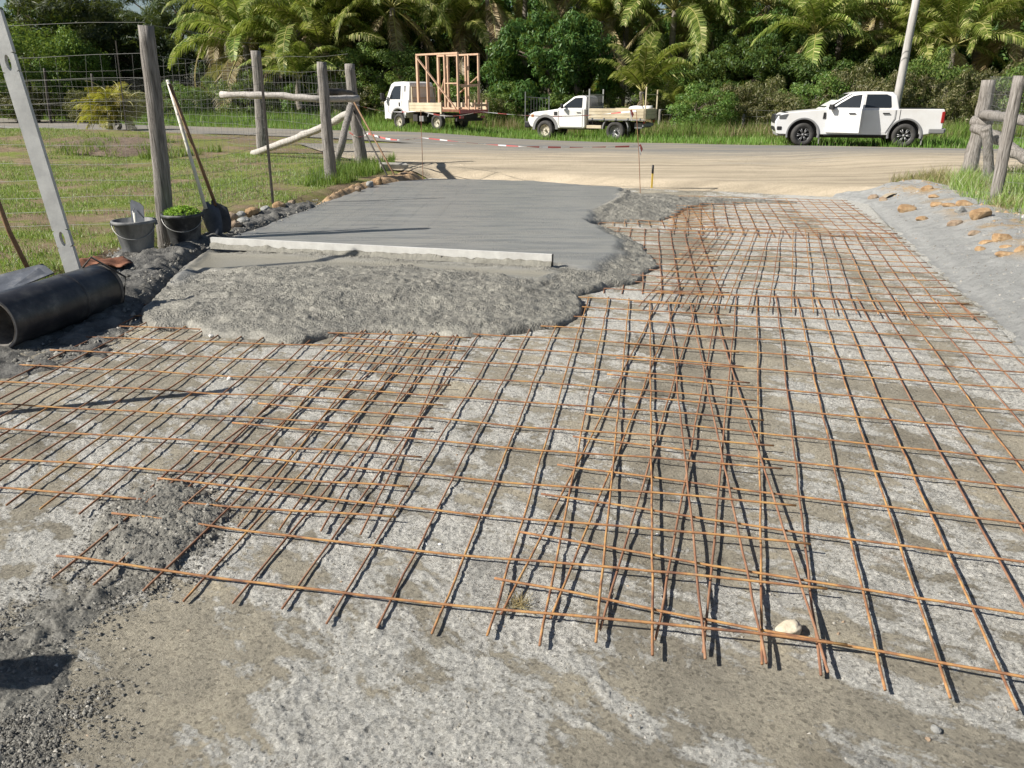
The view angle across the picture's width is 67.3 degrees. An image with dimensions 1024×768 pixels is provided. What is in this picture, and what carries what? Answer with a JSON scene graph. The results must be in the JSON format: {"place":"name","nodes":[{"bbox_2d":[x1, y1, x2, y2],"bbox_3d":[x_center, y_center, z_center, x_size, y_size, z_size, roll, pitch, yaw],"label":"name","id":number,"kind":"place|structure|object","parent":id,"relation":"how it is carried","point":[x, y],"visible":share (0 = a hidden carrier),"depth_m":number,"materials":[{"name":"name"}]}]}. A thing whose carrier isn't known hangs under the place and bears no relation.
{"place":"outdoors","nodes":[
{"label":"outdoors","id":0,"kind":"place"},
{"bbox_2d":[0,202,315,378],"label":"mud bank","id":1,"kind":"structure","parent":0,"point":[153,259],"depth_m":5.71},
{"bbox_2d":[0,8,80,272],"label":"straightedge","id":2,"kind":"object","parent":1,"relation":"on","point":[30,131],"visible":0.94,"depth_m":6.04,"materials":[{"name":"metal"}]},
{"bbox_2d":[0,264,123,347],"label":"drain pipe","id":3,"kind":"object","parent":1,"relation":"on","point":[39,308],"visible":0.94,"depth_m":5.08,"materials":[{"name":"plastic"}]},
{"bbox_2d":[110,217,157,252],"bbox_3d":[-3.562,-1.409,7.292,0.404,0.292,0.394,-6,21,-16],"label":"bucket","id":4,"kind":"object","parent":1,"relation":"on","point":[138,237],"visible":0.93,"depth_m":7.18,"materials":[{"name":"metal"}]},
{"bbox_2d":[3,199,325,374],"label":"mud crumbs","id":5,"kind":"object","parent":1,"relation":"on","point":[55,353],"visible":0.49,"depth_m":5.57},
{"bbox_2d":[160,211,203,244],"bbox_3d":[-3.279,-1.559,7.693,0.404,0.292,0.394,-6,21,-16],"label":"bucket","id":6,"kind":"object","parent":1,"relation":"on","point":[179,228],"visible":0.73,"depth_m":7.57,"materials":[{"name":"plastic"}]},
{"bbox_2d":[166,80,222,234],"bbox_3d":[-3.235,-2.267,7.827,0.463,1.546,0.084,8,22,20],"label":"shovel","id":7,"kind":"object","parent":1,"relation":"on","point":[212,219],"visible":0.91,"depth_m":7.95,"materials":[{"name":"metal"}]},
{"bbox_2d":[168,83,230,233],"bbox_3d":[-3.206,-2.288,7.938,0.433,1.511,0.110,-12,24,-29],"label":"shovel","id":8,"kind":"object","parent":1,"relation":"on","point":[226,218],"visible":0.75,"depth_m":8.03,"materials":[{"name":"brown wood"}]},
{"bbox_2d":[0,105,381,126],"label":"tall green grass","id":9,"kind":"structure","parent":0,"point":[283,117],"depth_m":38.86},
{"bbox_2d":[0,118,997,150],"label":"road","id":10,"kind":"structure","parent":0,"point":[460,139],"depth_m":27.02,"materials":[{"name":"asphalt"}]},
{"bbox_2d":[0,102,1019,280],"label":"ground","id":11,"kind":"structure","parent":0,"point":[98,221],"depth_m":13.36,"materials":[{"name":"plant"}]},
{"bbox_2d":[0,89,46,122],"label":"dry shrub","id":12,"kind":"object","parent":11,"relation":"on","point":[34,96],"visible":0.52,"depth_m":42.07,"materials":[{"name":"green plant"}]},
{"bbox_2d":[0,201,53,290],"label":"spreader","id":13,"kind":"object","parent":11,"relation":"on","point":[27,274],"visible":0.95,"depth_m":5.49,"materials":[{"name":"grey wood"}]},
{"bbox_2d":[0,0,81,87],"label":"broadleaf tree","id":14,"kind":"object","parent":11,"relation":"on","point":[55,25],"visible":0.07,"depth_m":47.33,"materials":[{"name":"green plant"}]},
{"bbox_2d":[28,88,79,121],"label":"dry shrub","id":15,"kind":"object","parent":11,"relation":"on","point":[57,103],"visible":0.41,"depth_m":43.23,"materials":[{"name":"green plant"}]},
{"bbox_2d":[0,21,123,121],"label":"leafy shrub","id":16,"kind":"object","parent":11,"relation":"on","point":[22,42],"visible":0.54,"depth_m":43.27,"materials":[{"name":"green plant"}]},
{"bbox_2d":[5,0,136,110],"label":"dark conifer","id":17,"kind":"object","parent":11,"relation":"on","point":[88,7],"visible":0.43,"depth_m":45.82,"materials":[{"name":"green plant"}]},
{"bbox_2d":[31,24,119,111],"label":"leafy shrub","id":18,"kind":"object","parent":11,"relation":"on","point":[83,60],"visible":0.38,"depth_m":43.73,"materials":[{"name":"green plant"}]},
{"bbox_2d":[71,81,147,130],"bbox_3d":[-16.976,-11.653,32.705,3.256,2.298,3.019,0,21,0],"label":"golden palm","id":19,"kind":"object","parent":11,"relation":"on","point":[110,97],"visible":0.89,"depth_m":32.38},
{"bbox_2d":[52,137,172,156],"bbox_3d":[-9.705,-5.888,18.979,2.820,0.335,3.600,0,21,0],"label":"mulch bed","id":20,"kind":"object","parent":11,"relation":"on","point":[130,151],"visible":0.62,"depth_m":18.27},
{"bbox_2d":[51,127,224,158],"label":"grass","id":21,"kind":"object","parent":20,"relation":"on","point":[148,155],"visible":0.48,"depth_m":18.03,"materials":[{"name":"green plant"}]},
{"bbox_2d":[77,1,201,100],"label":"dark conifer","id":22,"kind":"object","parent":11,"relation":"on","point":[125,15],"visible":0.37,"depth_m":47.53,"materials":[{"name":"green plant"}]},
{"bbox_2d":[138,25,173,248],"bbox_3d":[-3.539,-2.304,7.657,0.316,2.303,0.170,0,21,0],"label":"fence post","id":23,"kind":"object","parent":11,"relation":"on","point":[157,133],"visible":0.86,"depth_m":7.53,"materials":[{"name":"wood"}]},
{"bbox_2d":[0,22,153,226],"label":"wire fence","id":24,"kind":"object","parent":23,"relation":"attached to","point":[78,131],"visible":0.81,"depth_m":7.65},
{"bbox_2d":[146,24,269,206],"bbox_3d":[-3.381,-2.998,8.919,0.145,1.919,2.882,2,21,6],"label":"wire fence","id":25,"kind":"object","parent":23,"relation":"attached to","point":[195,104],"visible":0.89,"depth_m":8.92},
{"bbox_2d":[161,79,210,114],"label":"green shrub","id":26,"kind":"object","parent":11,"relation":"on","point":[199,99],"visible":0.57,"depth_m":41.59,"materials":[{"name":"green plant"}]},
{"bbox_2d":[134,0,263,109],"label":"dark conifer","id":27,"kind":"object","parent":11,"relation":"on","point":[153,8],"visible":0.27,"depth_m":47.75,"materials":[{"name":"green plant"}]},
{"bbox_2d":[161,0,264,86],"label":"coconut palm","id":28,"kind":"object","parent":11,"relation":"on","point":[210,6],"visible":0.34,"depth_m":44.53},
{"bbox_2d":[167,0,316,116],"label":"coconut palm","id":29,"kind":"object","parent":11,"relation":"on","point":[233,55],"visible":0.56,"depth_m":42.22,"materials":[{"name":"plant"}]},
{"bbox_2d":[210,69,280,116],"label":"green shrub","id":30,"kind":"object","parent":11,"relation":"on","point":[271,104],"visible":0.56,"depth_m":41.58,"materials":[{"name":"green plant"}]},
{"bbox_2d":[250,51,265,148],"bbox_3d":[-6.163,-6.667,18.704,0.391,2.641,0.279,0,21,0],"label":"fence post","id":31,"kind":"object","parent":11,"relation":"on","point":[260,125],"visible":0.54,"depth_m":18.57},
{"bbox_2d":[121,54,255,145],"bbox_3d":[-10.656,-8.948,24.321,0.098,2.219,15.174,-15,25,-34],"label":"wire fence","id":32,"kind":"object","parent":31,"relation":"attached to","point":[192,106],"visible":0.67,"depth_m":22.23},
{"bbox_2d":[237,31,338,109],"bbox_3d":[-11.247,-15.695,40.158,5.104,4.989,4.884,-15,25,-35],"label":"coconut palm","id":33,"kind":"object","parent":11,"relation":"on","point":[297,67],"visible":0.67,"depth_m":39.34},
{"bbox_2d":[250,111,345,154],"bbox_3d":[-4.734,-5.636,17.339,3.941,1.156,0.285,16,26,37],"label":"brace","id":34,"kind":"object","parent":11,"relation":"on","point":[288,141],"visible":0.73,"depth_m":17.52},
{"bbox_2d":[226,0,388,114],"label":"coconut palm","id":35,"kind":"object","parent":11,"relation":"on","point":[286,32],"visible":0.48,"depth_m":40.88,"materials":[{"name":"plant"}]},
{"bbox_2d":[240,0,389,110],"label":"coconut palm","id":36,"kind":"object","parent":11,"relation":"on","point":[318,31],"visible":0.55,"depth_m":40.77,"materials":[{"name":"plant"}]},
{"bbox_2d":[317,62,337,180],"bbox_3d":[-3.114,-4.241,13.016,0.243,2.234,0.222,0,21,0],"label":"fence post","id":37,"kind":"object","parent":11,"relation":"on","point":[326,122],"visible":0.74,"depth_m":12.88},
{"bbox_2d":[219,91,359,102],"bbox_3d":[-3.822,-4.915,13.173,2.383,0.192,0.621,-3,21,-7],"label":"rail","id":38,"kind":"object","parent":37,"relation":"attached to","point":[299,97],"visible":0.84,"depth_m":13.09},
{"bbox_2d":[301,151,395,186],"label":"grass","id":39,"kind":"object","parent":11,"relation":"on","point":[348,170],"visible":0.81,"depth_m":14.25,"materials":[{"name":"green plant"}]},
{"bbox_2d":[345,64,367,163],"bbox_3d":[-3.201,-5.412,16.025,0.393,2.322,0.250,0,21,0],"label":"fence post","id":40,"kind":"object","parent":11,"relation":"on","point":[350,75],"visible":0.65,"depth_m":15.93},
{"bbox_2d":[330,82,387,118],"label":"dry shrub","id":41,"kind":"object","parent":11,"relation":"on","point":[363,95],"visible":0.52,"depth_m":40.16,"materials":[{"name":"green plant"}]},
{"bbox_2d":[314,37,436,110],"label":"leafy shrub","id":42,"kind":"object","parent":11,"relation":"on","point":[385,56],"visible":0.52,"depth_m":40.60,"materials":[{"name":"green plant"}]},
{"bbox_2d":[320,0,451,83],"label":"coconut palm","id":43,"kind":"object","parent":11,"relation":"on","point":[395,26],"visible":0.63,"depth_m":41.43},
{"bbox_2d":[348,0,492,91],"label":"broadleaf tree","id":44,"kind":"object","parent":11,"relation":"on","point":[472,69],"visible":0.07,"depth_m":48.84,"materials":[{"name":"green plant"}]},
{"bbox_2d":[380,81,488,128],"bbox_3d":[-3.385,-12.133,33.540,4.770,1.970,2.200,16,26,37],"label":"flatbed truck","id":45,"kind":"object","parent":11,"relation":"on","point":[401,99],"visible":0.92,"depth_m":33.48,"materials":[{"name":"white paint"}]},
{"bbox_2d":[415,52,480,109],"bbox_3d":[-2.687,-12.742,32.436,2.475,2.173,1.470,16,26,37],"label":"stud crate","id":46,"kind":"object","parent":45,"relation":"on","point":[446,83],"visible":0.88,"depth_m":32.25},
{"bbox_2d":[383,0,515,102],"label":"coconut palm","id":47,"kind":"object","parent":11,"relation":"on","point":[456,14],"visible":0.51,"depth_m":42.59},
{"bbox_2d":[419,0,560,111],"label":"coconut palm","id":48,"kind":"object","parent":11,"relation":"on","point":[500,19],"visible":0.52,"depth_m":42.34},
{"bbox_2d":[432,0,565,93],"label":"broadleaf tree","id":49,"kind":"object","parent":11,"relation":"on","point":[532,4],"visible":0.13,"depth_m":49.67,"materials":[{"name":"green plant"}]},
{"bbox_2d":[1,115,1023,148],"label":"verge grass","id":50,"kind":"structure","parent":11,"relation":"on","point":[585,136],"depth_m":30.41,"materials":[{"name":"plant"}]},
{"bbox_2d":[476,8,619,119],"bbox_3d":[2.216,-16.428,40.911,8.117,6.370,6.628,-8,22,-21],"label":"mango tree","id":51,"kind":"object","parent":11,"relation":"on","point":[574,41],"visible":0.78,"depth_m":38.93,"materials":[{"name":"green plant"}]},
{"bbox_2d":[525,87,657,138],"bbox_3d":[3.215,-11.155,31.738,5.152,2.020,2.160,9,22,22],"label":"tray ute","id":52,"kind":"object","parent":11,"relation":"on","point":[573,107],"visible":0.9,"depth_m":31.15,"materials":[{"name":"white paint"}]},
{"bbox_2d":[552,0,659,73],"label":"coconut palm","id":53,"kind":"object","parent":11,"relation":"on","point":[600,9],"visible":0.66,"depth_m":43.89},
{"bbox_2d":[588,0,665,106],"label":"coconut palm","id":54,"kind":"object","parent":11,"relation":"on","point":[617,4],"visible":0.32,"depth_m":45.64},
{"bbox_2d":[599,81,659,121],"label":"green shrub","id":55,"kind":"object","parent":11,"relation":"on","point":[618,91],"visible":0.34,"depth_m":40.10,"materials":[{"name":"green plant"}]},
{"bbox_2d":[580,31,706,121],"bbox_3d":[6.768,-14.611,39.016,6.078,6.209,6.352,-9,22,-22],"label":"coconut palm","id":56,"kind":"object","parent":11,"relation":"on","point":[647,68],"visible":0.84,"depth_m":38.05,"materials":[{"name":"plant"}]},
{"bbox_2d":[298,143,1023,197],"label":"dirt apron","id":57,"kind":"object","parent":11,"relation":"on","point":[820,173],"visible":0.77,"depth_m":15.73,"materials":[{"name":"soil"}]},
{"bbox_2d":[596,0,746,115],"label":"coconut palm","id":58,"kind":"object","parent":11,"relation":"on","point":[674,8],"visible":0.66,"depth_m":42.74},
{"bbox_2d":[647,76,703,120],"bbox_3d":[8.043,-13.797,38.565,2.985,3.049,3.119,-2,21,-4],"label":"coconut palm","id":59,"kind":"object","parent":11,"relation":"on","point":[671,91],"visible":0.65,"depth_m":38.16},
{"bbox_2d":[635,0,771,93],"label":"coconut palm","id":60,"kind":"object","parent":11,"relation":"on","point":[711,15],"visible":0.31,"depth_m":43.45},
{"bbox_2d":[664,81,743,127],"bbox_3d":[8.927,-12.584,35.738,3.627,2.821,3.263,0,21,0],"label":"green shrub","id":61,"kind":"object","parent":11,"relation":"on","point":[728,97],"visible":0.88,"depth_m":34.94,"materials":[{"name":"green plant"}]},
{"bbox_2d":[676,26,752,110],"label":"mango tree","id":62,"kind":"object","parent":11,"relation":"on","point":[719,39],"visible":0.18,"depth_m":42.22,"materials":[{"name":"green plant"}]},
{"bbox_2d":[700,83,761,127],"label":"dry shrub","id":63,"kind":"object","parent":11,"relation":"on","point":[739,92],"visible":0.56,"depth_m":35.50,"materials":[{"name":"green plant"}]},
{"bbox_2d":[681,34,806,118],"bbox_3d":[12.411,-15.663,40.478,6.066,5.175,8.194,13,24,30],"label":"mango tree","id":64,"kind":"object","parent":11,"relation":"on","point":[731,55],"visible":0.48,"depth_m":38.71,"materials":[{"name":"green plant"}]},
{"bbox_2d":[685,0,832,119],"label":"coconut palm","id":65,"kind":"object","parent":11,"relation":"on","point":[768,4],"visible":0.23,"depth_m":43.15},
{"bbox_2d":[735,73,786,126],"bbox_3d":[11.961,-13.203,37.088,2.810,3.323,3.395,17,26,38],"label":"dry shrub","id":66,"kind":"object","parent":11,"relation":"on","point":[774,83],"visible":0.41,"depth_m":36.24,"materials":[{"name":"green plant"}]},
{"bbox_2d":[732,7,815,98],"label":"mango tree","id":67,"kind":"object","parent":11,"relation":"on","point":[800,39],"visible":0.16,"depth_m":41.03,"materials":[{"name":"green plant"}]},
{"bbox_2d":[746,89,820,126],"bbox_3d":[12.475,-12.183,35.214,3.395,2.444,2.810,6,21,15],"label":"dry shrub","id":68,"kind":"object","parent":11,"relation":"on","point":[780,100],"visible":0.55,"depth_m":34.66,"materials":[{"name":"green plant"}]},
{"bbox_2d":[752,49,874,118],"bbox_3d":[15.299,-14.824,39.351,6.633,4.304,5.308,3,21,8],"label":"mango tree","id":69,"kind":"object","parent":11,"relation":"on","point":[797,67],"visible":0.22,"depth_m":37.81,"materials":[{"name":"green plant"}]},
{"bbox_2d":[778,71,850,109],"bbox_3d":[14.044,-12.812,35.855,3.263,3.328,3.627,-3,21,-8],"label":"green shrub","id":70,"kind":"object","parent":11,"relation":"on","point":[816,90],"visible":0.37,"depth_m":34.90,"materials":[{"name":"green plant"}]},
{"bbox_2d":[731,0,904,82],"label":"coconut palm","id":71,"kind":"object","parent":11,"relation":"on","point":[821,14],"visible":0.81,"depth_m":39.26,"materials":[{"name":"plant"}]},
{"bbox_2d":[817,58,875,106],"bbox_3d":[15.793,-13.201,36.401,3.395,4.056,2.810,-13,24,-31],"label":"dry shrub","id":72,"kind":"object","parent":11,"relation":"on","point":[864,72],"visible":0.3,"depth_m":35.44,"materials":[{"name":"green plant"}]},
{"bbox_2d":[771,91,945,146],"bbox_3d":[12.004,-9.257,26.872,5.515,1.800,2.401,5,21,12],"label":"pickup truck","id":73,"kind":"object","parent":11,"relation":"on","point":[872,114],"visible":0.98,"depth_m":26.13,"materials":[{"name":"white paint"}]},
{"bbox_2d":[828,35,926,107],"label":"mango tree","id":74,"kind":"object","parent":11,"relation":"on","point":[854,56],"visible":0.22,"depth_m":40.09,"materials":[{"name":"green plant"}]},
{"bbox_2d":[799,0,970,84],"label":"coconut palm","id":75,"kind":"object","parent":11,"relation":"on","point":[881,22],"visible":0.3,"depth_m":40.50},
{"bbox_2d":[853,75,916,107],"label":"dry shrub","id":76,"kind":"object","parent":11,"relation":"on","point":[886,87],"visible":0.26,"depth_m":33.82,"materials":[{"name":"green plant"}]},
{"bbox_2d":[894,0,919,107],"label":"utility pole","id":77,"kind":"object","parent":11,"relation":"on","point":[902,71],"visible":0.59,"depth_m":32.34,"materials":[{"name":"concrete"}]},
{"bbox_2d":[839,0,985,77],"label":"coconut palm","id":78,"kind":"object","parent":11,"relation":"on","point":[888,12],"visible":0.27,"depth_m":40.17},
{"bbox_2d":[888,69,940,107],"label":"dry shrub","id":79,"kind":"object","parent":11,"relation":"on","point":[921,85],"visible":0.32,"depth_m":34.14,"materials":[{"name":"green plant"}]},
{"bbox_2d":[894,44,976,120],"bbox_3d":[19.233,-13.252,35.648,3.627,4.682,3.263,-6,21,-16],"label":"green shrub","id":80,"kind":"object","parent":11,"relation":"on","point":[935,69],"visible":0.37,"depth_m":34.99,"materials":[{"name":"green plant"}]},
{"bbox_2d":[869,0,1023,103],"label":"coconut palm","id":81,"kind":"object","parent":11,"relation":"on","point":[949,26],"visible":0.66,"depth_m":37.80,"materials":[{"name":"plant"}]},
{"bbox_2d":[916,74,995,127],"bbox_3d":[19.289,-11.995,34.011,2.810,3.177,3.395,-17,26,-38],"label":"dry shrub","id":82,"kind":"object","parent":11,"relation":"on","point":[941,88],"visible":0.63,"depth_m":33.26,"materials":[{"name":"green plant"}]},
{"bbox_2d":[888,162,1023,224],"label":"grass","id":83,"kind":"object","parent":11,"relation":"on","point":[922,176],"visible":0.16,"depth_m":12.49,"materials":[{"name":"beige plant"}]},
{"bbox_2d":[888,3,1023,91],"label":"broadleaf tree","id":84,"kind":"object","parent":11,"relation":"on","point":[1002,53],"visible":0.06,"depth_m":46.25,"materials":[{"name":"green plant"}]},
{"bbox_2d":[905,0,1023,115],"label":"coconut palm","id":85,"kind":"object","parent":11,"relation":"on","point":[975,53],"visible":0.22,"depth_m":37.57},
{"bbox_2d":[944,66,1010,123],"bbox_3d":[20.847,-12.348,34.541,2.810,3.617,3.395,9,22,22],"label":"dry shrub","id":86,"kind":"object","parent":11,"relation":"on","point":[967,74],"visible":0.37,"depth_m":33.83,"materials":[{"name":"green plant"}]},
{"bbox_2d":[960,80,995,172],"bbox_3d":[7.789,-4.104,12.951,0.313,1.889,0.259,0,21,0],"label":"fence post","id":87,"kind":"object","parent":11,"relation":"on","point":[971,148],"visible":0.52,"depth_m":12.85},
{"bbox_2d":[941,161,1023,213],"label":"grass","id":88,"kind":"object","parent":11,"relation":"on","point":[985,195],"visible":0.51,"depth_m":10.58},
{"bbox_2d":[980,124,993,177],"bbox_3d":[7.374,-3.519,11.917,0.438,0.953,0.164,-5,21,-12],"label":"brace","id":89,"kind":"object","parent":11,"relation":"on","point":[984,135],"visible":0.79,"depth_m":11.82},
{"bbox_2d":[962,0,1023,110],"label":"coconut palm","id":90,"kind":"object","parent":11,"relation":"on","point":[986,59],"visible":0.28,"depth_m":38.60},
{"bbox_2d":[989,76,1023,199],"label":"fence post","id":91,"kind":"object","parent":11,"relation":"on","point":[1008,128],"visible":0.74,"depth_m":9.85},
{"bbox_2d":[991,62,1023,127],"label":"green shrub","id":92,"kind":"object","parent":11,"relation":"on","point":[1014,70],"visible":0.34,"depth_m":33.09,"materials":[{"name":"green plant"}]},
{"bbox_2d":[0,178,1023,767],"bbox_3d":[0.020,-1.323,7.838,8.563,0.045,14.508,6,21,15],"label":"driveway","id":93,"kind":"structure","parent":0,"point":[786,706],"depth_m":2.76,"materials":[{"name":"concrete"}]},
{"bbox_2d":[0,574,144,767],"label":"loose aggregate","id":94,"kind":"object","parent":93,"relation":"on","point":[61,621],"visible":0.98,"depth_m":2.19,"materials":[{"name":"gravel"}]},
{"bbox_2d":[0,547,204,767],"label":"cement crumbs","id":95,"kind":"object","parent":93,"relation":"on","point":[53,743],"visible":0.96,"depth_m":2.01,"materials":[{"name":"concrete"}]},
{"bbox_2d":[60,469,257,600],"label":"heap crumbs","id":96,"kind":"object","parent":93,"relation":"on","point":[181,527],"visible":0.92,"depth_m":2.77,"materials":[{"name":"concrete"}]},
{"bbox_2d":[90,478,230,578],"bbox_3d":[-1.308,0.510,2.878,0.501,0.089,0.780,-10,23,-25],"label":"concrete heap","id":97,"kind":"object","parent":93,"relation":"on","point":[164,533],"visible":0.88,"depth_m":2.79,"materials":[{"name":"concrete"}]},
{"bbox_2d":[0,304,470,534],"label":"rebar mesh","id":98,"kind":"object","parent":93,"relation":"on","point":[99,496],"visible":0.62,"depth_m":3.82,"materials":[{"name":"metal"}]},
{"bbox_2d":[317,171,422,204],"bbox_3d":[-2.285,-3.354,12.938,0.856,0.181,4.596,6,21,15],"label":"soil edge","id":99,"kind":"object","parent":93,"relation":"on","point":[410,175],"visible":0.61,"depth_m":13.13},
{"bbox_2d":[52,296,847,672],"bbox_3d":[0.041,-0.025,4.269,2.537,0.045,4.337,3,21,9],"label":"rebar mesh","id":100,"kind":"object","parent":93,"relation":"on","point":[606,524],"visible":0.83,"depth_m":3.07,"materials":[{"name":"metal"}]},
{"bbox_2d":[140,179,797,345],"bbox_3d":[-0.882,-1.973,9.375,6.588,0.190,9.257,12,24,29],"label":"wet concrete pour","id":101,"kind":"object","parent":93,"relation":"on","point":[301,297],"visible":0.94,"depth_m":6.68,"materials":[{"name":"concrete"}]},
{"bbox_2d":[209,237,553,266],"bbox_3d":[-1.306,-1.232,7.138,3.432,0.104,0.080,5,21,14],"label":"screed straightedge","id":102,"kind":"object","parent":101,"relation":"on","point":[469,256],"visible":1,"depth_m":7.08,"materials":[{"name":"metal"}]},
{"bbox_2d":[603,227,728,296],"bbox_3d":[0.783,-1.346,7.841,2.478,0.030,3.419,3,21,9],"label":"rebar mesh","id":103,"kind":"object","parent":93,"relation":"on","point":[659,258],"visible":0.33,"depth_m":7.46,"materials":[{"name":"metal"}]},
{"bbox_2d":[494,291,1023,710],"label":"rebar mesh","id":104,"kind":"object","parent":93,"relation":"on","point":[706,619],"visible":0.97,"depth_m":3.19,"materials":[{"name":"metal"}]},
{"bbox_2d":[666,195,901,240],"bbox_3d":[3.431,-2.277,10.303,2.564,0.031,3.693,5,21,12],"label":"rebar mesh","id":105,"kind":"object","parent":93,"relation":"on","point":[700,217],"visible":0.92,"depth_m":9.89,"materials":[{"name":"metal"}]},
{"bbox_2d":[633,226,979,318],"bbox_3d":[2.652,-1.161,7.295,2.426,0.032,4.159,6,21,16],"label":"rebar mesh","id":106,"kind":"object","parent":93,"relation":"on","point":[792,282],"visible":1,"depth_m":6.80,"materials":[{"name":"metal"}]},
{"bbox_2d":[833,179,1023,346],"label":"gravel bank","id":107,"kind":"structure","parent":93,"relation":"on","point":[938,239],"depth_m":7.92,"materials":[{"name":"gravel"}]},
{"bbox_2d":[288,107,1023,140],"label":"tall mixed grass","id":108,"kind":"structure","parent":0,"point":[689,130],"depth_m":33.29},
{"bbox_2d":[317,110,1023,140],"bbox_3d":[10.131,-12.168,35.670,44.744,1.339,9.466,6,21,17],"label":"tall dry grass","id":109,"kind":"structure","parent":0,"point":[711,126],"depth_m":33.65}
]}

